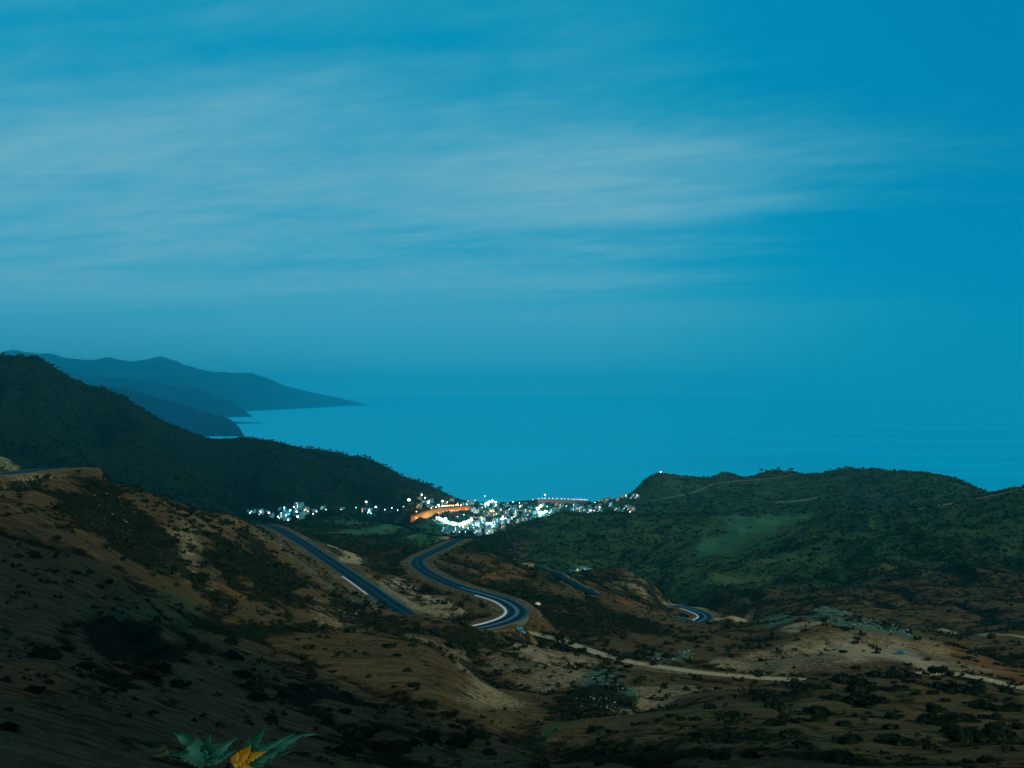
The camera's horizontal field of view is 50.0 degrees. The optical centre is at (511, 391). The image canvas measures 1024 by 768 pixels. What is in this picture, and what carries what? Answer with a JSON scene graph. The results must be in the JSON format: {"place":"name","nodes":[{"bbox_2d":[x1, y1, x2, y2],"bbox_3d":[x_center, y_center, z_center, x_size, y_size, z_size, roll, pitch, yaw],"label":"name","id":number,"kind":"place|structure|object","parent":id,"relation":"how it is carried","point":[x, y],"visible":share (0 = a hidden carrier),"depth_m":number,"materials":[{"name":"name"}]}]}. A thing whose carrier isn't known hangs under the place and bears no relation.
{"place":"outdoors","nodes":[
{"label":"outdoors","id":0,"kind":"place"},
{"bbox_2d":[0,468,71,475],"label":"road","id":1,"kind":"structure","parent":0,"point":[25,471],"depth_m":442.96,"materials":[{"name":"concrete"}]},
{"bbox_2d":[54,366,251,416],"bbox_3d":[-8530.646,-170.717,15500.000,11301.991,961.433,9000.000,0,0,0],"label":"coastal hill","id":2,"kind":"structure","parent":0,"point":[199,399],"depth_m":13213.94,"materials":[{"name":"blue"}]},
{"bbox_2d":[89,385,243,435],"bbox_3d":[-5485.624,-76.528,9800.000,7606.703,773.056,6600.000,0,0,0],"label":"coastal hill","id":3,"kind":"structure","parent":0,"point":[199,422],"depth_m":7878.44,"materials":[{"name":"blue"}]},
{"bbox_2d":[0,350,365,410],"bbox_3d":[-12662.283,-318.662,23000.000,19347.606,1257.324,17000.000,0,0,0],"label":"coastal hill","id":4,"kind":"structure","parent":0,"point":[249,391],"depth_m":19539.53,"materials":[{"name":"blue"}]},
{"bbox_2d":[0,354,465,513],"bbox_3d":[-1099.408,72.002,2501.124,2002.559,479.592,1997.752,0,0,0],"label":"mountain","id":5,"kind":"structure","parent":0,"point":[98,406],"depth_m":2064.32,"materials":[{"name":"plant"}]},
{"bbox_2d":[0,354,457,534],"bbox_3d":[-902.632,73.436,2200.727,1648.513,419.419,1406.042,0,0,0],"label":"woodland","id":6,"kind":"object","parent":5,"relation":"on","point":[274,519],"visible":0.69,"depth_m":1933.36,"materials":[{"name":"green plant"}]},
{"bbox_2d":[255,524,529,630],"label":"road","id":7,"kind":"structure","parent":0,"point":[514,610],"depth_m":610.70,"materials":[{"name":"grey asphalt"}]},
{"bbox_2d":[1,479,1011,756],"bbox_3d":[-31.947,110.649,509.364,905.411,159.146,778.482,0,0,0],"label":"stones","id":8,"kind":"object","parent":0,"point":[679,651],"visible":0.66,"depth_m":445.51,"materials":[{"name":"grey stone"}]},
{"bbox_2d":[0,454,1023,767],"bbox_3d":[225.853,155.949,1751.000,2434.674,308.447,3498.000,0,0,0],"label":"terrain","id":9,"kind":"structure","parent":0,"point":[58,722],"depth_m":379.94,"materials":[{"name":"soil"}]},
{"bbox_2d":[0,721,19,730],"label":"shrub","id":10,"kind":"object","parent":9,"relation":"on","point":[9,725],"visible":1,"depth_m":101.26,"materials":[{"name":"green plant"}]},
{"bbox_2d":[0,456,21,472],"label":"rock outcrop","id":11,"kind":"object","parent":9,"relation":"on","point":[7,465],"visible":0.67,"depth_m":505.67,"materials":[{"name":"beige stone"}]},
{"bbox_2d":[23,685,46,693],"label":"shrub","id":12,"kind":"object","parent":9,"relation":"on","point":[34,689],"visible":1,"depth_m":133.61,"materials":[{"name":"green plant"}]},
{"bbox_2d":[27,647,63,659],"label":"shrub","id":13,"kind":"object","parent":9,"relation":"on","point":[50,653],"visible":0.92,"depth_m":164.67,"materials":[{"name":"green plant"}]},
{"bbox_2d":[58,646,75,652],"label":"shrub","id":14,"kind":"object","parent":9,"relation":"on","point":[68,649],"visible":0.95,"depth_m":178.82,"materials":[{"name":"green plant"}]},
{"bbox_2d":[76,661,98,670],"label":"shrub","id":15,"kind":"object","parent":9,"relation":"on","point":[85,665],"visible":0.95,"depth_m":165.18,"materials":[{"name":"green plant"}]},
{"bbox_2d":[131,669,160,680],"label":"shrub","id":16,"kind":"object","parent":9,"relation":"on","point":[144,674],"visible":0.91,"depth_m":175.95,"materials":[{"name":"green plant"}]},
{"bbox_2d":[146,564,168,572],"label":"shrub","id":17,"kind":"object","parent":9,"relation":"on","point":[157,568],"visible":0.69,"depth_m":343.10,"materials":[{"name":"green plant"}]},
{"bbox_2d":[147,662,172,673],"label":"shrub","id":18,"kind":"object","parent":9,"relation":"on","point":[163,667],"visible":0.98,"depth_m":186.03,"materials":[{"name":"green plant"}]},
{"bbox_2d":[162,565,177,574],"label":"shrub","id":19,"kind":"object","parent":9,"relation":"on","point":[171,568],"visible":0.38,"depth_m":349.84,"materials":[{"name":"green plant"}]},
{"bbox_2d":[169,679,191,687],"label":"shrub","id":20,"kind":"object","parent":9,"relation":"on","point":[178,683],"visible":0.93,"depth_m":177.02,"materials":[{"name":"green plant"}]},
{"bbox_2d":[187,572,208,581],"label":"shrub","id":21,"kind":"object","parent":9,"relation":"on","point":[197,576],"visible":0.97,"depth_m":378.54,"materials":[{"name":"green plant"}]},
{"bbox_2d":[203,550,220,558],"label":"shrub","id":22,"kind":"object","parent":9,"relation":"on","point":[210,554],"visible":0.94,"depth_m":436.11,"materials":[{"name":"green plant"}]},
{"bbox_2d":[215,540,234,550],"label":"shrub","id":23,"kind":"object","parent":9,"relation":"on","point":[223,545],"visible":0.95,"depth_m":463.88,"materials":[{"name":"green plant"}]},
{"bbox_2d":[216,649,243,661],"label":"shrub","id":24,"kind":"object","parent":9,"relation":"on","point":[232,653],"visible":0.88,"depth_m":243.05,"materials":[{"name":"green plant"}]},
{"bbox_2d":[224,637,238,644],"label":"shrub","id":25,"kind":"object","parent":9,"relation":"on","point":[231,641],"visible":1,"depth_m":271.77,"materials":[{"name":"green plant"}]},
{"bbox_2d":[231,669,252,678],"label":"shrub","id":26,"kind":"object","parent":9,"relation":"on","point":[243,674],"visible":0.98,"depth_m":219.68,"materials":[{"name":"green plant"}]},
{"bbox_2d":[239,679,256,689],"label":"shrub","id":27,"kind":"object","parent":9,"relation":"on","point":[249,684],"visible":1,"depth_m":211.46,"materials":[{"name":"green plant"}]},
{"bbox_2d":[244,691,269,702],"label":"shrub","id":28,"kind":"object","parent":9,"relation":"on","point":[260,696],"visible":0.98,"depth_m":192.68,"materials":[{"name":"green plant"}]},
{"bbox_2d":[263,714,279,722],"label":"shrub","id":29,"kind":"object","parent":9,"relation":"on","point":[273,718],"visible":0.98,"depth_m":176.44,"materials":[{"name":"green plant"}]},
{"bbox_2d":[276,691,290,698],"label":"shrub","id":30,"kind":"object","parent":9,"relation":"on","point":[283,694],"visible":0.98,"depth_m":212.16,"materials":[{"name":"green plant"}]},
{"bbox_2d":[298,661,316,669],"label":"shrub","id":31,"kind":"object","parent":9,"relation":"on","point":[310,665],"visible":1,"depth_m":270.44,"materials":[{"name":"green plant"}]},
{"bbox_2d":[274,524,405,603],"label":"guard rail","id":32,"kind":"object","parent":9,"relation":"on","point":[344,563],"visible":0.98,"depth_m":691.98,"materials":[{"name":"metal"}]},
{"bbox_2d":[322,745,363,756],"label":"shrub","id":33,"kind":"object","parent":9,"relation":"on","point":[344,750],"visible":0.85,"depth_m":164.22,"materials":[{"name":"green plant"}]},
{"bbox_2d":[348,726,379,740],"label":"shrub","id":34,"kind":"object","parent":9,"relation":"on","point":[361,732],"visible":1,"depth_m":192.53,"materials":[{"name":"green plant"}]},
{"bbox_2d":[369,737,423,753],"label":"shrub","id":35,"kind":"object","parent":9,"relation":"on","point":[395,746],"visible":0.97,"depth_m":182.82,"materials":[{"name":"green plant"}]},
{"bbox_2d":[420,700,437,709],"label":"shrub","id":36,"kind":"object","parent":9,"relation":"on","point":[430,704],"visible":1,"depth_m":250.72,"materials":[{"name":"green plant"}]},
{"bbox_2d":[417,729,441,740],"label":"shrub","id":37,"kind":"object","parent":9,"relation":"on","point":[428,735],"visible":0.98,"depth_m":209.27,"materials":[{"name":"green plant"}]},
{"bbox_2d":[411,506,471,521],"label":"promenade","id":38,"kind":"structure","parent":9,"relation":"on","point":[427,513],"depth_m":1807.29,"materials":[{"name":"ceramic"}]},
{"bbox_2d":[437,710,457,716],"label":"shrub","id":39,"kind":"object","parent":9,"relation":"on","point":[449,713],"visible":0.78,"depth_m":242.89,"materials":[{"name":"green plant"}]},
{"bbox_2d":[443,640,460,648],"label":"shrub","id":40,"kind":"object","parent":9,"relation":"on","point":[454,644],"visible":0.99,"depth_m":400.74,"materials":[{"name":"green plant"}]},
{"bbox_2d":[438,516,469,525],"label":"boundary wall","id":41,"kind":"structure","parent":9,"relation":"on","point":[451,522],"depth_m":1743.54,"materials":[{"name":"white"}]},
{"bbox_2d":[445,735,475,748],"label":"shrub","id":42,"kind":"object","parent":9,"relation":"on","point":[464,742],"visible":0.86,"depth_m":210.65,"materials":[{"name":"green plant"}]},
{"bbox_2d":[465,726,491,739],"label":"shrub","id":43,"kind":"object","parent":9,"relation":"on","point":[476,732],"visible":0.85,"depth_m":224.03,"materials":[{"name":"green plant"}]},
{"bbox_2d":[482,748,496,755],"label":"shrub","id":44,"kind":"object","parent":9,"relation":"on","point":[489,751],"visible":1,"depth_m":208.11,"materials":[{"name":"green plant"}]},
{"bbox_2d":[0,469,1023,767],"bbox_3d":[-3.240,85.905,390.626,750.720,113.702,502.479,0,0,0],"label":"heath","id":45,"kind":"object","parent":9,"relation":"on","point":[290,571],"visible":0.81,"depth_m":367.18,"materials":[{"name":"green plant"}]},
{"bbox_2d":[1,454,1023,636],"bbox_3d":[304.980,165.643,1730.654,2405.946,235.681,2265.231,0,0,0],"label":"scrub","id":46,"kind":"object","parent":9,"relation":"on","point":[376,535],"visible":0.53,"depth_m":1150.99,"materials":[{"name":"green plant"}]},
{"bbox_2d":[536,499,590,503],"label":"sea terrace","id":47,"kind":"structure","parent":9,"relation":"on","point":[559,501],"depth_m":2442.80,"materials":[{"name":"concrete"}]},
{"bbox_2d":[586,725,605,733],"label":"shrub","id":48,"kind":"object","parent":9,"relation":"on","point":[599,728],"visible":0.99,"depth_m":250.01,"materials":[{"name":"green plant"}]},
{"bbox_2d":[590,739,618,753],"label":"shrub","id":49,"kind":"object","parent":9,"relation":"on","point":[600,747],"visible":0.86,"depth_m":225.16,"materials":[{"name":"green plant"}]},
{"bbox_2d":[615,741,636,752],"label":"shrub","id":50,"kind":"object","parent":9,"relation":"on","point":[622,746],"visible":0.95,"depth_m":218.60,"materials":[{"name":"green plant"}]},
{"bbox_2d":[633,649,655,657],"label":"shrub","id":51,"kind":"object","parent":9,"relation":"on","point":[642,653],"visible":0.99,"depth_m":445.94,"materials":[{"name":"green plant"}]},
{"bbox_2d":[691,732,715,741],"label":"shrub","id":52,"kind":"object","parent":9,"relation":"on","point":[699,736],"visible":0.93,"depth_m":215.36,"materials":[{"name":"green plant"}]},
{"bbox_2d":[741,751,761,758],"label":"shrub","id":53,"kind":"object","parent":9,"relation":"on","point":[750,755],"visible":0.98,"depth_m":173.59,"materials":[{"name":"green plant"}]},
{"bbox_2d":[750,729,763,735],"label":"shrub","id":54,"kind":"object","parent":9,"relation":"on","point":[755,732],"visible":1,"depth_m":218.40,"materials":[{"name":"green plant"}]},
{"bbox_2d":[749,688,767,695],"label":"shrub","id":55,"kind":"object","parent":9,"relation":"on","point":[761,692],"visible":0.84,"depth_m":308.38,"materials":[{"name":"green plant"}]},
{"bbox_2d":[751,690,781,702],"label":"shrub","id":56,"kind":"object","parent":9,"relation":"on","point":[768,696],"visible":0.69,"depth_m":275.60,"materials":[{"name":"green plant"}]},
{"bbox_2d":[763,718,786,725],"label":"shrub","id":57,"kind":"object","parent":9,"relation":"on","point":[772,722],"visible":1,"depth_m":223.98,"materials":[{"name":"green plant"}]},
{"bbox_2d":[764,697,786,710],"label":"shrub","id":58,"kind":"object","parent":9,"relation":"on","point":[777,703],"visible":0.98,"depth_m":265.08,"materials":[{"name":"green plant"}]},
{"bbox_2d":[777,713,792,721],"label":"shrub","id":59,"kind":"object","parent":9,"relation":"on","point":[783,717],"visible":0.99,"depth_m":234.55,"materials":[{"name":"green plant"}]},
{"bbox_2d":[777,729,806,737],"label":"shrub","id":60,"kind":"object","parent":9,"relation":"on","point":[792,733],"visible":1,"depth_m":212.15,"materials":[{"name":"green plant"}]},
{"bbox_2d":[791,739,809,746],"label":"shrub","id":61,"kind":"object","parent":9,"relation":"on","point":[800,742],"visible":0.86,"depth_m":189.79,"materials":[{"name":"green plant"}]},
{"bbox_2d":[801,714,827,722],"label":"shrub","id":62,"kind":"object","parent":9,"relation":"on","point":[822,718],"visible":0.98,"depth_m":229.99,"materials":[{"name":"green plant"}]},
{"bbox_2d":[802,682,832,692],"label":"shrub","id":63,"kind":"object","parent":9,"relation":"on","point":[809,687],"visible":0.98,"depth_m":295.54,"materials":[{"name":"green plant"}]},
{"bbox_2d":[808,705,828,714],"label":"shrub","id":64,"kind":"object","parent":9,"relation":"on","point":[815,709],"visible":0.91,"depth_m":253.88,"materials":[{"name":"green plant"}]},
{"bbox_2d":[821,692,844,701],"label":"shrub","id":65,"kind":"object","parent":9,"relation":"on","point":[836,697],"visible":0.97,"depth_m":272.85,"materials":[{"name":"green plant"}]},
{"bbox_2d":[827,749,854,761],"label":"shrub","id":66,"kind":"object","parent":9,"relation":"on","point":[840,755],"visible":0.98,"depth_m":175.00,"materials":[{"name":"green plant"}]},
{"bbox_2d":[830,674,857,683],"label":"shrub","id":67,"kind":"object","parent":9,"relation":"on","point":[842,678],"visible":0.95,"depth_m":319.51,"materials":[{"name":"green plant"}]},
{"bbox_2d":[834,719,853,727],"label":"shrub","id":68,"kind":"object","parent":9,"relation":"on","point":[845,723],"visible":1,"depth_m":222.41,"materials":[{"name":"green plant"}]},
{"bbox_2d":[831,733,863,743],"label":"shrub","id":69,"kind":"object","parent":9,"relation":"on","point":[847,738],"visible":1,"depth_m":192.30,"materials":[{"name":"green plant"}]},
{"bbox_2d":[847,677,868,685],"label":"shrub","id":70,"kind":"object","parent":9,"relation":"on","point":[859,681],"visible":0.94,"depth_m":315.36,"materials":[{"name":"green plant"}]},
{"bbox_2d":[843,684,878,692],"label":"shrub","id":71,"kind":"object","parent":9,"relation":"on","point":[860,687],"visible":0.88,"depth_m":286.67,"materials":[{"name":"green plant"}]},
{"bbox_2d":[844,690,889,707],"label":"shrub","id":72,"kind":"object","parent":9,"relation":"on","point":[861,698],"visible":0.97,"depth_m":269.71,"materials":[{"name":"green plant"}]},
{"bbox_2d":[866,671,881,676],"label":"shrub","id":73,"kind":"object","parent":9,"relation":"on","point":[874,673],"visible":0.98,"depth_m":345.97,"materials":[{"name":"green plant"}]},
{"bbox_2d":[881,723,898,729],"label":"shrub","id":74,"kind":"object","parent":9,"relation":"on","point":[890,726],"visible":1,"depth_m":215.92,"materials":[{"name":"green plant"}]},
{"bbox_2d":[884,670,902,676],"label":"shrub","id":75,"kind":"object","parent":9,"relation":"on","point":[894,673],"visible":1,"depth_m":339.12,"materials":[{"name":"green plant"}]},
{"bbox_2d":[883,712,904,719],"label":"shrub","id":76,"kind":"object","parent":9,"relation":"on","point":[891,715],"visible":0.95,"depth_m":243.91,"materials":[{"name":"green plant"}]},
{"bbox_2d":[882,685,908,691],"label":"shrub","id":77,"kind":"object","parent":9,"relation":"on","point":[893,688],"visible":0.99,"depth_m":293.63,"materials":[{"name":"green plant"}]},
{"bbox_2d":[872,733,919,746],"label":"shrub","id":78,"kind":"object","parent":9,"relation":"on","point":[893,739],"visible":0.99,"depth_m":190.49,"materials":[{"name":"green plant"}]},
{"bbox_2d":[921,743,939,750],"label":"shrub","id":79,"kind":"object","parent":9,"relation":"on","point":[928,746],"visible":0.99,"depth_m":185.43,"materials":[{"name":"green plant"}]},
{"bbox_2d":[915,712,956,725],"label":"shrub","id":80,"kind":"object","parent":9,"relation":"on","point":[931,718],"visible":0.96,"depth_m":235.02,"materials":[{"name":"green plant"}]},
{"bbox_2d":[925,702,950,713],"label":"shrub","id":81,"kind":"object","parent":9,"relation":"on","point":[932,707],"visible":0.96,"depth_m":258.28,"materials":[{"name":"green plant"}]},
{"bbox_2d":[932,681,945,689],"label":"shrub","id":82,"kind":"object","parent":9,"relation":"on","point":[937,684],"visible":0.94,"depth_m":323.20,"materials":[{"name":"green plant"}]},
{"bbox_2d":[927,665,954,676],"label":"tree","id":83,"kind":"object","parent":9,"relation":"on","point":[938,670],"visible":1,"depth_m":332.37,"materials":[{"name":"green plant"}]},
{"bbox_2d":[944,683,969,692],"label":"shrub","id":84,"kind":"object","parent":9,"relation":"on","point":[959,688],"visible":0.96,"depth_m":318.61,"materials":[{"name":"green plant"}]},
{"bbox_2d":[942,711,981,722],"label":"shrub","id":85,"kind":"object","parent":9,"relation":"on","point":[963,717],"visible":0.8,"depth_m":237.69,"materials":[{"name":"green plant"}]},
{"bbox_2d":[941,722,983,742],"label":"shrub","id":86,"kind":"object","parent":9,"relation":"on","point":[957,732],"visible":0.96,"depth_m":207.96,"materials":[{"name":"green plant"}]},
{"bbox_2d":[968,684,987,694],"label":"shrub","id":87,"kind":"object","parent":9,"relation":"on","point":[981,688],"visible":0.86,"depth_m":314.32,"materials":[{"name":"green plant"}]},
{"bbox_2d":[968,699,994,709],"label":"shrub","id":88,"kind":"object","parent":9,"relation":"on","point":[978,704],"visible":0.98,"depth_m":262.21,"materials":[{"name":"green plant"}]},
{"bbox_2d":[976,754,1005,763],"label":"shrub","id":89,"kind":"object","parent":9,"relation":"on","point":[985,759],"visible":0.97,"depth_m":164.83,"materials":[{"name":"green plant"}]},
{"bbox_2d":[987,712,1003,720],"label":"shrub","id":90,"kind":"object","parent":9,"relation":"on","point":[997,716],"visible":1,"depth_m":247.75,"materials":[{"name":"green plant"}]},
{"bbox_2d":[971,721,1023,743],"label":"shrub","id":91,"kind":"object","parent":9,"relation":"on","point":[992,732],"visible":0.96,"depth_m":206.38,"materials":[{"name":"green plant"}]},
{"bbox_2d":[991,705,1010,711],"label":"shrub","id":92,"kind":"object","parent":9,"relation":"on","point":[997,708],"visible":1,"depth_m":259.02,"materials":[{"name":"green plant"}]},
{"bbox_2d":[999,686,1013,694],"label":"shrub","id":93,"kind":"object","parent":9,"relation":"on","point":[1005,690],"visible":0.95,"depth_m":336.75,"materials":[{"name":"green plant"}]},
{"bbox_2d":[1002,703,1022,711],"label":"shrub","id":94,"kind":"object","parent":9,"relation":"on","point":[1013,708],"visible":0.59,"depth_m":262.77,"materials":[{"name":"green plant"}]},
{"bbox_2d":[1012,722,1023,729],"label":"shrub","id":95,"kind":"object","parent":9,"relation":"on","point":[1018,725],"visible":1,"depth_m":222.03,"materials":[{"name":"green plant"}]},
{"bbox_2d":[0,0,1023,396],"label":"sky","id":96,"kind":"structure","parent":0,"point":[334,198],"materials":[{"name":"blue"}]},
{"bbox_2d":[534,564,600,595],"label":"road","id":97,"kind":"structure","parent":0,"point":[574,584],"depth_m":753.51,"materials":[{"name":"grey asphalt"}]},
{"bbox_2d":[205,397,1023,502],"bbox_3d":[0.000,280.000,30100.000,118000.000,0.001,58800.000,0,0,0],"label":"sea","id":98,"kind":"structure","parent":0,"point":[505,449],"depth_m":6757.83,"materials":[{"name":"liquid"}]},
{"bbox_2d":[668,605,714,622],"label":"road","id":99,"kind":"structure","parent":0,"point":[702,616],"depth_m":740.25,"materials":[{"name":"grey asphalt"}]},
{"bbox_2d":[634,476,787,502],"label":"dirt road","id":100,"kind":"structure","parent":0,"point":[702,488],"depth_m":2358.30,"materials":[{"name":"brown soil"}]},
{"bbox_2d":[527,630,1023,689],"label":"dirt road","id":101,"kind":"structure","parent":0,"point":[603,654],"depth_m":407.38,"materials":[{"name":"brown soil"}]},
{"bbox_2d":[631,468,970,506],"bbox_3d":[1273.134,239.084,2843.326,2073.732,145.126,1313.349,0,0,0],"label":"headland hills","id":102,"kind":"structure","parent":0,"point":[645,485],"depth_m":2324.86,"materials":[{"name":"green plant"}]},
{"bbox_2d":[771,493,912,502],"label":"dirt road","id":103,"kind":"structure","parent":0,"point":[832,494],"depth_m":2123.53,"materials":[{"name":"brown soil"}]},
{"bbox_2d":[916,488,1023,509],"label":"dirt road","id":104,"kind":"structure","parent":0,"point":[950,503],"depth_m":1395.24,"materials":[{"name":"brown soil"}]},
{"bbox_3d":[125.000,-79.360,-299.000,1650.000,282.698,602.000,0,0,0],"label":"ground","id":105,"kind":"structure","parent":0,"visible":0},
{"bbox_2d":[141,728,315,767],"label":"sapling","id":106,"kind":"object","parent":105,"relation":"on","point":[254,753],"visible":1,"depth_m":1.74,"materials":[{"name":"green plant"}]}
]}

